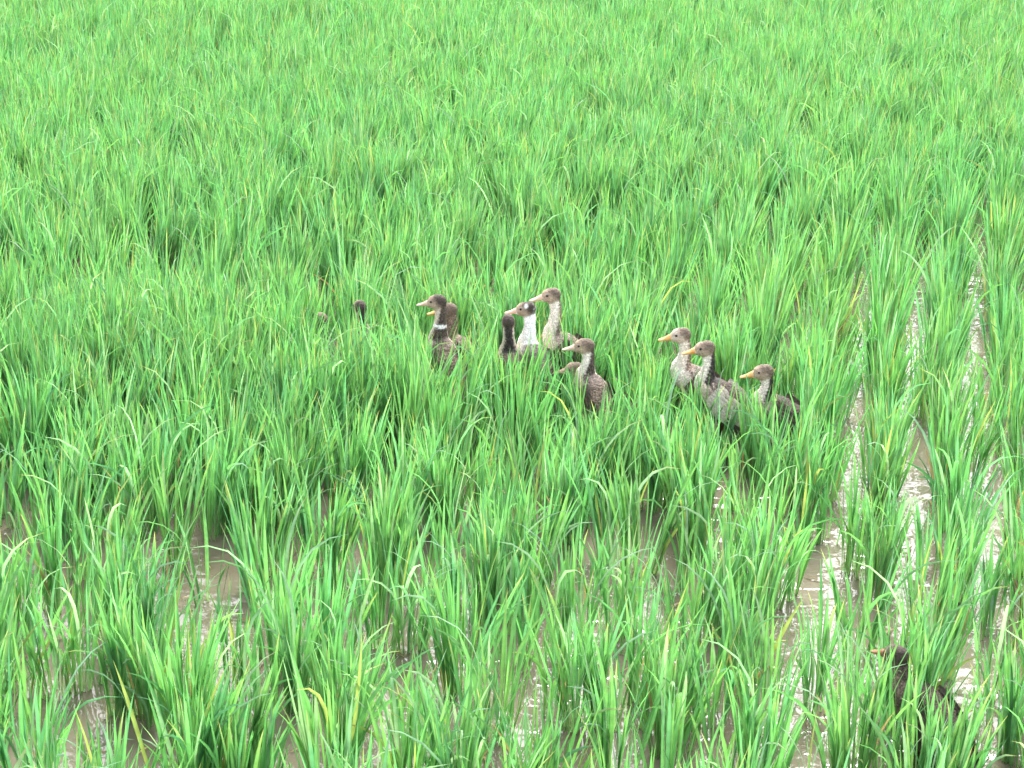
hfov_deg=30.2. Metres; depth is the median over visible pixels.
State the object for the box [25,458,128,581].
rice plant
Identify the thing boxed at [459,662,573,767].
rice plant
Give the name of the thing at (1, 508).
rice plant
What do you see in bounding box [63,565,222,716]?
rice plant
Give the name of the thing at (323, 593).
rice plant
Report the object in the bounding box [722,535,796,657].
rice plant
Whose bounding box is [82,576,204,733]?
rice plant
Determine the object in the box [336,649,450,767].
rice plant
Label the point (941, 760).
rice plant
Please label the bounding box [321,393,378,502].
rice plant
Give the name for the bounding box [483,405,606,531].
rice plant
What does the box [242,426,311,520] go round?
rice plant
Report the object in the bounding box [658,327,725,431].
duck
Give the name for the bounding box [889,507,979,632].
rice plant
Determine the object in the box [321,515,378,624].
rice plant
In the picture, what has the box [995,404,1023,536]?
rice plant
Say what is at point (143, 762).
rice plant
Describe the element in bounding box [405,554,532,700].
rice plant
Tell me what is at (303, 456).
rice plant
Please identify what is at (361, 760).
rice plant
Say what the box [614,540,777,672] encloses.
rice plant
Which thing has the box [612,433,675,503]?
rice plant
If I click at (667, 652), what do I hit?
rice plant
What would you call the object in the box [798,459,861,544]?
rice plant
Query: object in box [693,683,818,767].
rice plant
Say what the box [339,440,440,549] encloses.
rice plant
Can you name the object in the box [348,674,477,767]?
rice plant
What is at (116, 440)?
rice plant
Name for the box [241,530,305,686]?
rice plant
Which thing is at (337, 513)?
rice plant
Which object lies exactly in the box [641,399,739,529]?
rice plant
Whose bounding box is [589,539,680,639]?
rice plant
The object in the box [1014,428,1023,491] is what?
rice plant
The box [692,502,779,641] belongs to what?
rice plant
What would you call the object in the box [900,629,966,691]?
rice plant
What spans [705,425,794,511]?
rice plant
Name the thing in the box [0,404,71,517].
rice plant
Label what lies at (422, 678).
rice plant
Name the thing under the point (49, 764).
rice plant
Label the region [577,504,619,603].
rice plant
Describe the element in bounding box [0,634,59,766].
rice plant
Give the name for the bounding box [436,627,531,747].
rice plant
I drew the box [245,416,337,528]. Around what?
rice plant
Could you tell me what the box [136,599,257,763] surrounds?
rice plant
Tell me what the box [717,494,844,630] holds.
rice plant
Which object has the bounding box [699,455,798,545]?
rice plant
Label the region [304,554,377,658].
rice plant
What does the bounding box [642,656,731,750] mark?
rice plant
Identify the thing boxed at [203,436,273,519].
rice plant
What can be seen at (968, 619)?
rice plant
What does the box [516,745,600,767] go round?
rice plant
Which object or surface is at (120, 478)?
rice plant
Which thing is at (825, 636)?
rice plant
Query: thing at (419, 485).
rice plant
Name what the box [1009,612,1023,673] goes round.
rice plant
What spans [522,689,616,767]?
rice plant
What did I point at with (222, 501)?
rice plant
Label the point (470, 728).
rice plant
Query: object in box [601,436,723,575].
rice plant
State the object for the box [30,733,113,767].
rice plant
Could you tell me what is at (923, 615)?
rice plant
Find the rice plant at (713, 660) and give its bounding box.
[699,594,771,720]
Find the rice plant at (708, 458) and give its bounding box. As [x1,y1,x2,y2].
[686,431,724,505]
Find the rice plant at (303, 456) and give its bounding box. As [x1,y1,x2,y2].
[259,393,354,523]
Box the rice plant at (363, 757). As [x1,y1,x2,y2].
[352,742,405,767]
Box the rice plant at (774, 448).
[752,401,824,508]
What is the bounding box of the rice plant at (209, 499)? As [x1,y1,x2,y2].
[172,402,282,541]
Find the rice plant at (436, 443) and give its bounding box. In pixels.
[402,420,456,531]
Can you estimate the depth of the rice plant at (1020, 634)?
4.68 m
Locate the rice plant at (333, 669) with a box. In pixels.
[300,601,398,702]
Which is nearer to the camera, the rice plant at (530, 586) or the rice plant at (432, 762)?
the rice plant at (432, 762)
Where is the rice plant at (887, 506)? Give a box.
[841,470,938,564]
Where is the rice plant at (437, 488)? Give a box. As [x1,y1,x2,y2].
[414,453,474,536]
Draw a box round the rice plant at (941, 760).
[856,703,972,767]
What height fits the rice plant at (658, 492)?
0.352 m
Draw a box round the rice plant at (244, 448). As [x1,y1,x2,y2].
[213,411,278,518]
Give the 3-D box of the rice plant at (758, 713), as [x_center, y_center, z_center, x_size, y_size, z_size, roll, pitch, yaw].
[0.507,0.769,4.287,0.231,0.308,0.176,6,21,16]
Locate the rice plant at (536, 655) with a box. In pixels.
[522,570,594,692]
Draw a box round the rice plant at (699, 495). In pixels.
[670,422,741,556]
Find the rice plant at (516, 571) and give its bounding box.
[479,519,553,615]
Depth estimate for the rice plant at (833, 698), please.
4.38 m
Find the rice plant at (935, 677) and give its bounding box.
[884,596,989,715]
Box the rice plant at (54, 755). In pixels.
[21,709,142,767]
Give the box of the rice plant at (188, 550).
[133,506,240,606]
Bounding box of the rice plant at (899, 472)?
[852,398,920,517]
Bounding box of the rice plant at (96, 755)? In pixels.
[55,699,132,767]
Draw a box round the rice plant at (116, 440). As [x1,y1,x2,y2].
[98,426,182,524]
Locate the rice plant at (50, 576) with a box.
[0,521,75,610]
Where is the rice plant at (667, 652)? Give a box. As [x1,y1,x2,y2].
[655,616,706,689]
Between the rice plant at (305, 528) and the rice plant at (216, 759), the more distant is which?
the rice plant at (305, 528)
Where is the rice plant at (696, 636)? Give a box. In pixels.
[657,602,708,696]
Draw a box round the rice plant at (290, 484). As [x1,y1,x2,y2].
[255,436,330,538]
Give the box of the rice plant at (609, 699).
[568,628,666,767]
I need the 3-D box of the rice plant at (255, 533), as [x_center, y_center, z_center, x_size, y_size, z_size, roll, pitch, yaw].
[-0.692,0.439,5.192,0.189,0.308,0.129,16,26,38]
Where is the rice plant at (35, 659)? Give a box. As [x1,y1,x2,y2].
[11,565,82,699]
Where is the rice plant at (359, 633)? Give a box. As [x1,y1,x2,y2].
[303,602,395,709]
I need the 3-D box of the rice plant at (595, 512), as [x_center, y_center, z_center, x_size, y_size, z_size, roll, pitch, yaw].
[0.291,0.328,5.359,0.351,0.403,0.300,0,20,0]
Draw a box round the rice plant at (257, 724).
[174,648,314,767]
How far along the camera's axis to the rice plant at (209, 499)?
5.54 m
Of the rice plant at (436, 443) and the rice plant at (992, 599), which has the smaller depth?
the rice plant at (992, 599)
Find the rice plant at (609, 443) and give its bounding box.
[550,399,643,506]
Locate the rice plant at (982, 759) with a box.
[935,671,1014,767]
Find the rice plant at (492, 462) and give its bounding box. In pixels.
[459,408,509,513]
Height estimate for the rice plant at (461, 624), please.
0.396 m
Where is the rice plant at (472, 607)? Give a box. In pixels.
[459,525,532,650]
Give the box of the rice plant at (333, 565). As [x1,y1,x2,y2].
[295,490,376,594]
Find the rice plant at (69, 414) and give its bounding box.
[25,375,138,505]
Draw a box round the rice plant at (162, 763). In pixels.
[68,745,197,767]
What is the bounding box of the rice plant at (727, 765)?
[678,744,731,767]
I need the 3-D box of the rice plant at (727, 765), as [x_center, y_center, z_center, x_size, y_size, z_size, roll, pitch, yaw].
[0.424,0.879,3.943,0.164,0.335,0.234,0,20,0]
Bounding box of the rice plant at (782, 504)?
[726,458,805,565]
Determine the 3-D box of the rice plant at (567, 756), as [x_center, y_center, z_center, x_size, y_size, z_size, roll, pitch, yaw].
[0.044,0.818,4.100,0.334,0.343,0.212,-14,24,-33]
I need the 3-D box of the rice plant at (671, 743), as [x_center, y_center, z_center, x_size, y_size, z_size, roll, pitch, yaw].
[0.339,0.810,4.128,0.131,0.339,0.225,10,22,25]
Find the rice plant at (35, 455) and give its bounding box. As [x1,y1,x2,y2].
[20,400,123,492]
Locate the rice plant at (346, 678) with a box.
[336,642,391,751]
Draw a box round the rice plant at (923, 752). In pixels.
[876,660,996,767]
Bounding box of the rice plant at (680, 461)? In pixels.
[650,426,728,522]
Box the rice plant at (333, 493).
[315,417,378,518]
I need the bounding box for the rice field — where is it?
[0,0,1023,767]
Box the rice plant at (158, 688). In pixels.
[127,565,238,744]
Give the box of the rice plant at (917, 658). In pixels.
[887,616,979,753]
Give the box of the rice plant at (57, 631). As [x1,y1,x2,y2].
[0,543,71,686]
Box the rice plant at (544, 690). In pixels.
[507,605,589,719]
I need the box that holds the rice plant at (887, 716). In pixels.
[812,629,934,767]
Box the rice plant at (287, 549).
[245,499,323,618]
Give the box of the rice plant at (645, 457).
[624,415,708,510]
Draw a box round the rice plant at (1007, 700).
[987,626,1023,767]
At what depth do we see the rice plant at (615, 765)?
3.96 m
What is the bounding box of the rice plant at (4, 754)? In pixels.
[0,641,113,767]
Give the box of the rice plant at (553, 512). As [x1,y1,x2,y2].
[498,471,566,561]
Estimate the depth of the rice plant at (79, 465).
5.49 m
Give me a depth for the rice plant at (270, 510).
5.28 m
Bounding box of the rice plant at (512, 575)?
[477,541,534,634]
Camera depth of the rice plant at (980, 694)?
4.49 m
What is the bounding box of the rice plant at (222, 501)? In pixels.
[194,415,261,534]
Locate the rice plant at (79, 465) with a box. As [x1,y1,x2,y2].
[1,405,141,539]
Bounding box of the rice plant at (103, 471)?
[40,418,128,525]
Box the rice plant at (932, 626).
[854,561,986,677]
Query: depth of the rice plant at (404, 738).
4.23 m
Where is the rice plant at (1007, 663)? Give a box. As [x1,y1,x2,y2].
[1001,638,1023,734]
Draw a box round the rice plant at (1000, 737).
[982,643,1023,762]
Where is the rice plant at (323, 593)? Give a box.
[258,538,378,683]
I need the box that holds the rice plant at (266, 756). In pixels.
[249,687,298,767]
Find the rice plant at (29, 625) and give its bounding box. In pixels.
[5,552,74,653]
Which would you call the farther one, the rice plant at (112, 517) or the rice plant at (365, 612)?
the rice plant at (112, 517)
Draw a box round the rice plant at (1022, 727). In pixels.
[995,705,1023,767]
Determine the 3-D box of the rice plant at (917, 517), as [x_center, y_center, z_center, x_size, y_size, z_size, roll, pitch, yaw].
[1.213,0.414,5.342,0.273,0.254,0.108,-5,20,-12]
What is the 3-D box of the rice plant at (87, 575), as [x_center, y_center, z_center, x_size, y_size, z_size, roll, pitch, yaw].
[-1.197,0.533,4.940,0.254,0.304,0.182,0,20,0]
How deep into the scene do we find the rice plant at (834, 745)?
4.18 m
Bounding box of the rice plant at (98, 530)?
[69,493,125,574]
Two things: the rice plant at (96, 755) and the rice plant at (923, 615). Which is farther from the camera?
the rice plant at (923, 615)
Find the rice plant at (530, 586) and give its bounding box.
[478,486,591,614]
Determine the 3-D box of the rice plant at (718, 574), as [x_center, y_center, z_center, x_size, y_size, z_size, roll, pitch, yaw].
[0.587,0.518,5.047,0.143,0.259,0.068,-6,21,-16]
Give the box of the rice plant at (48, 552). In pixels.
[0,451,80,617]
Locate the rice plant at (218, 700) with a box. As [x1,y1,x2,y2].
[113,647,280,767]
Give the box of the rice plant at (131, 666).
[87,555,171,719]
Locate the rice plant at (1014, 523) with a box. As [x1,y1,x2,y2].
[1011,495,1023,574]
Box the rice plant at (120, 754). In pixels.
[75,688,176,767]
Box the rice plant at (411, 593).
[373,543,456,650]
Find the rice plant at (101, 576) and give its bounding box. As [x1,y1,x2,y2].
[83,518,175,643]
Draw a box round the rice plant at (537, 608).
[499,556,589,658]
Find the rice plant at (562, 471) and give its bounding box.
[530,419,605,543]
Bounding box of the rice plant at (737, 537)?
[734,498,802,590]
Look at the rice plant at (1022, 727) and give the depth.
4.18 m
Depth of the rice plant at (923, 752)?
4.20 m
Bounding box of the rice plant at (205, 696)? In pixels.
[136,635,232,758]
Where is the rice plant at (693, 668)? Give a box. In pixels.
[653,641,710,721]
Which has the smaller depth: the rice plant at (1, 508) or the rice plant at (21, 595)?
the rice plant at (21, 595)
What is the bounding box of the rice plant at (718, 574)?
[711,544,751,609]
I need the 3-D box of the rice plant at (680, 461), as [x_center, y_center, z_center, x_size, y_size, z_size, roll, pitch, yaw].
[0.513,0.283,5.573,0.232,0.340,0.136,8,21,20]
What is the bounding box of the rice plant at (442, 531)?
[405,459,495,579]
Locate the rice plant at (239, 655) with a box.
[205,575,272,695]
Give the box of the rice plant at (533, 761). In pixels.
[385,699,555,767]
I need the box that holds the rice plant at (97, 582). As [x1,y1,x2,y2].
[34,507,185,643]
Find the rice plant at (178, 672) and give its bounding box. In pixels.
[137,627,220,729]
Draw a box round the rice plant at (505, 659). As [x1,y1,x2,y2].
[419,582,560,748]
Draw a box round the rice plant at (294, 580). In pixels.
[193,510,351,658]
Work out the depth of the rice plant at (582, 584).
5.01 m
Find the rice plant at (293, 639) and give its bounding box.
[241,561,333,719]
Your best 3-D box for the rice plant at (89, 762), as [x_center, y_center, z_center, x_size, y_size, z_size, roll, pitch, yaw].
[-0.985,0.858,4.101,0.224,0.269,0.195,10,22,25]
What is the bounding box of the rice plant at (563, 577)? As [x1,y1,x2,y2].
[496,513,661,661]
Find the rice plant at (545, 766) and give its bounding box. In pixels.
[509,754,607,767]
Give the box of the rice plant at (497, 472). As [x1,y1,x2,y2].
[458,446,516,526]
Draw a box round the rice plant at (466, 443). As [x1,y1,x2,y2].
[435,412,482,497]
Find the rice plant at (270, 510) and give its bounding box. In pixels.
[239,443,338,575]
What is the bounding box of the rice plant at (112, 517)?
[69,461,173,593]
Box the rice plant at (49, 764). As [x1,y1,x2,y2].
[5,722,71,767]
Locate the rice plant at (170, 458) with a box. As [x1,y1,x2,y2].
[142,412,197,517]
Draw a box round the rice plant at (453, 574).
[417,513,471,619]
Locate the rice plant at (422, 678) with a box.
[373,630,502,767]
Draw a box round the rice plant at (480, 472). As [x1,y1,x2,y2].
[440,415,512,526]
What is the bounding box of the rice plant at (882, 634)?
[848,573,958,714]
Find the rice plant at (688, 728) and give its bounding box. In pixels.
[624,650,707,759]
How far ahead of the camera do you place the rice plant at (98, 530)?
5.24 m
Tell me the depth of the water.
5.18 m
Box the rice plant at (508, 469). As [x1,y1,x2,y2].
[474,442,544,572]
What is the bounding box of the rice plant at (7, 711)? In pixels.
[0,641,19,750]
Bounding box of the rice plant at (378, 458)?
[370,433,422,521]
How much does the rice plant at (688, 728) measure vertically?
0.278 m
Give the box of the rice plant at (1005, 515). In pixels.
[976,485,1022,580]
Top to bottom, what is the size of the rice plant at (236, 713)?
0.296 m
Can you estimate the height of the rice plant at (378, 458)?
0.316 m
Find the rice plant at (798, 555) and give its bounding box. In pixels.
[730,484,811,609]
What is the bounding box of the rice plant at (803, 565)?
[755,499,827,601]
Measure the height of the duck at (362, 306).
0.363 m
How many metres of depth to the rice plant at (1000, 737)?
4.38 m
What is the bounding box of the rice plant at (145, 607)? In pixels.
[105,534,190,648]
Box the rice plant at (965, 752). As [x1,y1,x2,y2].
[891,672,1000,767]
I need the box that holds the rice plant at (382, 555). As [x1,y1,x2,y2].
[358,474,443,604]
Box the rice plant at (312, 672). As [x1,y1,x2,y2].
[267,619,322,700]
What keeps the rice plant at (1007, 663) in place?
on the water
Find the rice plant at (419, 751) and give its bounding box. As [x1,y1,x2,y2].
[365,684,488,767]
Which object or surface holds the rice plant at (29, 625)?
on the water
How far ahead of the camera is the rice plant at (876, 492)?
5.65 m
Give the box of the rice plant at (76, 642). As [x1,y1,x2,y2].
[29,546,137,696]
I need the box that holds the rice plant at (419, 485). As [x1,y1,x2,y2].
[382,430,446,545]
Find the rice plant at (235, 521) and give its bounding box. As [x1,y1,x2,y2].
[209,461,288,595]
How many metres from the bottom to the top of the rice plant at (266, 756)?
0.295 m
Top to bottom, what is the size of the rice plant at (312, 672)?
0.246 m
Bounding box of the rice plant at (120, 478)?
[91,415,164,499]
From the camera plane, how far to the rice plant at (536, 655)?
4.66 m
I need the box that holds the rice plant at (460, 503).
[402,414,502,538]
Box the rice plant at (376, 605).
[335,523,464,653]
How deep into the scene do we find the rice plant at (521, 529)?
5.11 m
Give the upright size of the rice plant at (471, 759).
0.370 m
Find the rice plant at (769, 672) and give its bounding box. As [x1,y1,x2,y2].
[724,584,826,738]
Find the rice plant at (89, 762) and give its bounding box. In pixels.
[14,709,112,767]
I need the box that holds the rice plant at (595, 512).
[556,419,679,566]
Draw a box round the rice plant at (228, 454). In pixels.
[192,421,269,486]
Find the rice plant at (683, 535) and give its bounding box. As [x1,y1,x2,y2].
[665,486,719,592]
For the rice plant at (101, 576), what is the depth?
4.82 m
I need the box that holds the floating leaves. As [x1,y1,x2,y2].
[15,316,1008,767]
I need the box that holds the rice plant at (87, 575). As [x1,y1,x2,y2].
[7,535,97,638]
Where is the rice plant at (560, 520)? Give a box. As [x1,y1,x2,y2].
[484,474,582,589]
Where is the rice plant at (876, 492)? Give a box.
[840,416,904,513]
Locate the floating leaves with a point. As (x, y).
(535, 738)
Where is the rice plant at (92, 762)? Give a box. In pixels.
[0,733,94,767]
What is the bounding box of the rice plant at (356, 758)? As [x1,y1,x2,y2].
[320,722,394,767]
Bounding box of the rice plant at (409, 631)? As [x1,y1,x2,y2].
[357,562,441,652]
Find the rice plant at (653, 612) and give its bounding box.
[584,562,707,706]
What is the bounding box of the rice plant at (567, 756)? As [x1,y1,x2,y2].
[444,679,607,767]
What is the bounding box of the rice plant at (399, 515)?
[374,478,416,577]
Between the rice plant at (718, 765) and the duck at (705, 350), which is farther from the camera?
the duck at (705, 350)
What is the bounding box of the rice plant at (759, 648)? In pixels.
[721,591,787,711]
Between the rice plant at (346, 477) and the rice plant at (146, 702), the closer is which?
the rice plant at (146, 702)
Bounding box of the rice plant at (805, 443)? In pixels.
[728,400,831,515]
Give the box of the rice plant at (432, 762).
[418,745,453,767]
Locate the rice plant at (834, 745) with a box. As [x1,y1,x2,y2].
[763,662,863,767]
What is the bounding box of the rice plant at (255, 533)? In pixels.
[227,507,296,589]
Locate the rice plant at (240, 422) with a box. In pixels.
[178,384,270,494]
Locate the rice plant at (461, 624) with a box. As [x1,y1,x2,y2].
[392,546,497,697]
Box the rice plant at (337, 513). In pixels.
[284,471,369,581]
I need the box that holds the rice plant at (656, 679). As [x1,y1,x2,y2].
[616,590,698,762]
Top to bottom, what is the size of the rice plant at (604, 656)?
0.372 m
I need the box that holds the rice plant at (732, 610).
[675,544,802,697]
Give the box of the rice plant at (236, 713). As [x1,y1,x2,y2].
[138,673,262,767]
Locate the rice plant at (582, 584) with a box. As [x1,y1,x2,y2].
[561,536,633,626]
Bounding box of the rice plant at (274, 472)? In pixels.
[251,436,301,525]
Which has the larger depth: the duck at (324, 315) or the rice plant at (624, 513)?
the duck at (324, 315)
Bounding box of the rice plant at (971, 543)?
[922,473,1013,603]
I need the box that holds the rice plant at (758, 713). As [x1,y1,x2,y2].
[690,646,793,767]
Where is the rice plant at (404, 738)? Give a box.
[335,654,455,767]
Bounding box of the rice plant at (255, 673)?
[227,596,294,735]
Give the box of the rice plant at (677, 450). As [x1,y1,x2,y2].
[648,406,750,530]
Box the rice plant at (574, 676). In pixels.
[528,588,656,734]
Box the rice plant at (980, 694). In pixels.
[964,653,1015,740]
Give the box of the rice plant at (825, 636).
[790,560,861,683]
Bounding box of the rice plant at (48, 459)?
[24,411,70,519]
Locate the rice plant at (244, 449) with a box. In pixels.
[218,422,266,516]
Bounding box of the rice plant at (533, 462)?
[496,395,543,493]
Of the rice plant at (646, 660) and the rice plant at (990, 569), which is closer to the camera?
the rice plant at (646, 660)
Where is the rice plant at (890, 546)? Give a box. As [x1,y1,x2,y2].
[839,484,914,604]
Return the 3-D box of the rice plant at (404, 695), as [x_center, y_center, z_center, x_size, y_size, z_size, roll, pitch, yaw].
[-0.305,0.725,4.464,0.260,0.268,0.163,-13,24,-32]
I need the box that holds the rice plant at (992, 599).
[977,540,1022,645]
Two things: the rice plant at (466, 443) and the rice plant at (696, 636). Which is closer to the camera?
the rice plant at (696, 636)
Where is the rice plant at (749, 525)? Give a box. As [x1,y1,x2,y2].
[673,468,777,595]
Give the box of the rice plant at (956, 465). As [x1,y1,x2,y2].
[902,412,1021,534]
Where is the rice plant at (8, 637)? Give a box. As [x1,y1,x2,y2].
[0,552,44,711]
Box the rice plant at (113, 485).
[42,404,180,539]
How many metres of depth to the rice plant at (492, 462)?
5.59 m
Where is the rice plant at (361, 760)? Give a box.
[331,748,449,767]
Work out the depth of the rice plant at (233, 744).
4.11 m
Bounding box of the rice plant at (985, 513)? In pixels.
[926,455,1023,560]
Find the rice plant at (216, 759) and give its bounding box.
[182,672,253,767]
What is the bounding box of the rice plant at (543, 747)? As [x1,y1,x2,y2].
[499,719,565,767]
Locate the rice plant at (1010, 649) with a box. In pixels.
[993,614,1023,693]
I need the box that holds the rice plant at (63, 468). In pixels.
[21,440,103,550]
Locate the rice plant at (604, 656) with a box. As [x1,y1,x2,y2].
[559,590,702,731]
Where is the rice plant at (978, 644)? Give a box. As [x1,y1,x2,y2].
[963,580,1023,703]
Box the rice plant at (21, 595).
[3,521,33,620]
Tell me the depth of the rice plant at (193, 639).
4.67 m
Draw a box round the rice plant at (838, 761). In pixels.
[776,714,890,767]
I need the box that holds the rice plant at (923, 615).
[914,577,959,675]
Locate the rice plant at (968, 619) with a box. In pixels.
[868,542,1008,680]
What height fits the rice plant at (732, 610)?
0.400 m
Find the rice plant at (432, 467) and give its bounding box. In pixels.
[413,407,488,522]
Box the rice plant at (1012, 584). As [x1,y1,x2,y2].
[993,505,1023,623]
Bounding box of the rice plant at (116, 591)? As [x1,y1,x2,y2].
[104,535,157,630]
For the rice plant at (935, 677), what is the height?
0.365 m
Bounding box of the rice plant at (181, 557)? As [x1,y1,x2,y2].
[128,510,201,627]
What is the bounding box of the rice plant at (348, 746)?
[286,689,395,767]
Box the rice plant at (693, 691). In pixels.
[673,609,763,732]
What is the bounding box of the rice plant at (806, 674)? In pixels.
[775,599,852,714]
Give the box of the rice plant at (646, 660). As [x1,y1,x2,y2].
[621,611,693,734]
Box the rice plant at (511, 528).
[496,479,516,561]
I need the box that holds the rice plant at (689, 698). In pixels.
[660,634,723,755]
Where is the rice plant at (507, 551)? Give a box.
[461,484,560,587]
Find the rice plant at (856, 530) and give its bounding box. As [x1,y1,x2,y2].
[816,447,902,579]
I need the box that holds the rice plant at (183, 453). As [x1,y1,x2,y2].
[141,406,221,504]
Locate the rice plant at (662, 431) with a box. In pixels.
[602,368,689,507]
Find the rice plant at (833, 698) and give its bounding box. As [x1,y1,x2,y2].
[807,604,928,757]
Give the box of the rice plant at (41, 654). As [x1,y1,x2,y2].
[4,596,52,695]
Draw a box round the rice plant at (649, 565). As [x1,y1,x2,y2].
[575,514,664,635]
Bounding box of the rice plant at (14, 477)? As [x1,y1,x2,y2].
[1,429,45,528]
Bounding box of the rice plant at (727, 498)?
[675,465,743,561]
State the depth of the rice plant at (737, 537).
5.20 m
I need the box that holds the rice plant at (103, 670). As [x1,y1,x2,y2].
[90,583,155,716]
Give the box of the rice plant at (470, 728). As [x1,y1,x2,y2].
[430,667,504,767]
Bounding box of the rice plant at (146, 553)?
[90,517,178,595]
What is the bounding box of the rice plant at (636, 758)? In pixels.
[575,708,702,767]
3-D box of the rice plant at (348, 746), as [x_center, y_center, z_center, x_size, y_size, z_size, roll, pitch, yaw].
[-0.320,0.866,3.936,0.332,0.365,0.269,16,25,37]
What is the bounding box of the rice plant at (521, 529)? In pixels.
[457,470,546,603]
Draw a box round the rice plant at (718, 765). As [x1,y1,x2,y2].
[682,701,780,767]
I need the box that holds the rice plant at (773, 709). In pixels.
[699,616,810,767]
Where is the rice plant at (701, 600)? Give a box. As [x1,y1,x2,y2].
[635,554,765,657]
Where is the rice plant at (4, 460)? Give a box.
[0,404,25,514]
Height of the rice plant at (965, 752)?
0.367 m
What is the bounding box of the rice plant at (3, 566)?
[0,516,44,645]
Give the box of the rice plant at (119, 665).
[78,581,161,721]
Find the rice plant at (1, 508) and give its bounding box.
[0,487,3,525]
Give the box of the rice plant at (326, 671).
[299,610,392,755]
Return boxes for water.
[0,17,1023,767]
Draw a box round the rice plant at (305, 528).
[271,449,362,576]
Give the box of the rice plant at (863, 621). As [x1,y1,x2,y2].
[821,528,962,661]
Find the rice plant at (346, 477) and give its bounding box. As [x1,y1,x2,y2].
[338,426,384,531]
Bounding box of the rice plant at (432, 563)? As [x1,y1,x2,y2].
[395,506,463,605]
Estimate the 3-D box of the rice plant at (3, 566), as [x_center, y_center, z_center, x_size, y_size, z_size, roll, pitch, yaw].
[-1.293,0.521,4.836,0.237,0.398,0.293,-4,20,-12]
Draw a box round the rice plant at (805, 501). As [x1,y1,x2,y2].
[737,456,815,544]
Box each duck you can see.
[311,312,343,393]
[351,300,377,350]
[416,294,466,392]
[427,303,481,349]
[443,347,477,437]
[493,314,528,436]
[504,302,560,424]
[529,288,605,399]
[553,362,657,450]
[562,338,620,429]
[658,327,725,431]
[682,340,771,448]
[740,364,835,458]
[871,644,978,767]
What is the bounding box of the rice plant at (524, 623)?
[487,545,560,672]
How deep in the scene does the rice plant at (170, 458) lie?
5.63 m
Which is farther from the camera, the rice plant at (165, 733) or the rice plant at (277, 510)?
the rice plant at (277, 510)
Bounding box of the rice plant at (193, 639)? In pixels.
[164,573,243,670]
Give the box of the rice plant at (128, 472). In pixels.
[83,398,213,539]
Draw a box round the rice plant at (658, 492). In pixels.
[626,411,672,513]
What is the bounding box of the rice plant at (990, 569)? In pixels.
[959,530,1022,624]
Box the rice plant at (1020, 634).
[1008,590,1023,682]
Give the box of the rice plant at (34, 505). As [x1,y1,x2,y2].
[3,435,76,545]
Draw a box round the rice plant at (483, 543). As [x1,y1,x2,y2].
[442,491,567,621]
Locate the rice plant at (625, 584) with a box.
[591,516,653,659]
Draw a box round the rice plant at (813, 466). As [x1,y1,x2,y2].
[777,420,852,537]
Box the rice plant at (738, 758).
[685,731,778,767]
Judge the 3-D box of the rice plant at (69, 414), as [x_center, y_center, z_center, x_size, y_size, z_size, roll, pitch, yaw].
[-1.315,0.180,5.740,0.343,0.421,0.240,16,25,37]
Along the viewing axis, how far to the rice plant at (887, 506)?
5.25 m
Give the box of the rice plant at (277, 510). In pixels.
[252,440,339,555]
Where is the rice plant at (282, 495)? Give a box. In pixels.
[259,430,324,529]
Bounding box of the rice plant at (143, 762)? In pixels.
[91,752,185,767]
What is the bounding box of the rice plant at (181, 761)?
[138,745,199,767]
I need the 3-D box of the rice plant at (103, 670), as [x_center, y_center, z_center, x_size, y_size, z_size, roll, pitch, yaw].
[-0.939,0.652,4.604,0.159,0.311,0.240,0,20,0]
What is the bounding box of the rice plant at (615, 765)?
[563,733,638,767]
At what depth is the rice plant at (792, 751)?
4.22 m
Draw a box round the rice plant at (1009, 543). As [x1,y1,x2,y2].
[1004,472,1023,606]
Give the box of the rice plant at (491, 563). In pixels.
[424,516,523,626]
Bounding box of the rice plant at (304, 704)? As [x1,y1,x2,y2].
[279,622,438,767]
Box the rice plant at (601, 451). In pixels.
[567,398,648,508]
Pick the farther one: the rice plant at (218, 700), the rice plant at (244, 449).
the rice plant at (244, 449)
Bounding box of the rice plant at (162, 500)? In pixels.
[146,427,232,566]
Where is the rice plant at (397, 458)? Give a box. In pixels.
[358,405,431,519]
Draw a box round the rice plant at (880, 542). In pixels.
[861,490,938,583]
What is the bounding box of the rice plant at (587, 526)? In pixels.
[557,435,613,529]
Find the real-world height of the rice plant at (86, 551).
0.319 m
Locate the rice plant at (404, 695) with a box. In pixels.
[329,623,429,734]
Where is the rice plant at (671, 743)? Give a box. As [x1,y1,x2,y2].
[630,673,701,767]
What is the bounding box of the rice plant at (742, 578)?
[688,529,764,632]
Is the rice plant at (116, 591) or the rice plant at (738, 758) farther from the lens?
the rice plant at (116, 591)
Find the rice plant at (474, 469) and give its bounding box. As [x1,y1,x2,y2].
[464,412,500,515]
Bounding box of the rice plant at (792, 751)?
[745,664,808,767]
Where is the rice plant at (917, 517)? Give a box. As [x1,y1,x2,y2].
[899,483,982,571]
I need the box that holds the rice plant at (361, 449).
[316,394,397,509]
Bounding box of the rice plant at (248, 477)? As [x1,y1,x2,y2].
[216,436,270,524]
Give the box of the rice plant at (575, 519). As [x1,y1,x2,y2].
[529,413,609,551]
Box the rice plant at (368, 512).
[317,469,398,592]
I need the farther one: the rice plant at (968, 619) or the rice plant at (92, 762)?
the rice plant at (968, 619)
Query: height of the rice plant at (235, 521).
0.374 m
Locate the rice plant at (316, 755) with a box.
[277,726,396,767]
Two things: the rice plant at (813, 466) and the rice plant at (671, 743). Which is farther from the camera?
the rice plant at (813, 466)
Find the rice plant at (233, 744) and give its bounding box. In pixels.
[218,683,298,767]
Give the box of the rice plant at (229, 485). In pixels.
[202,430,281,530]
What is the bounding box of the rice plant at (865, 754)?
[801,628,924,767]
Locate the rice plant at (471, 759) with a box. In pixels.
[382,654,500,767]
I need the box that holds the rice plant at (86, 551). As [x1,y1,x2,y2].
[79,514,121,629]
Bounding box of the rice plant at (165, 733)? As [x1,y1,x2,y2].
[142,670,254,767]

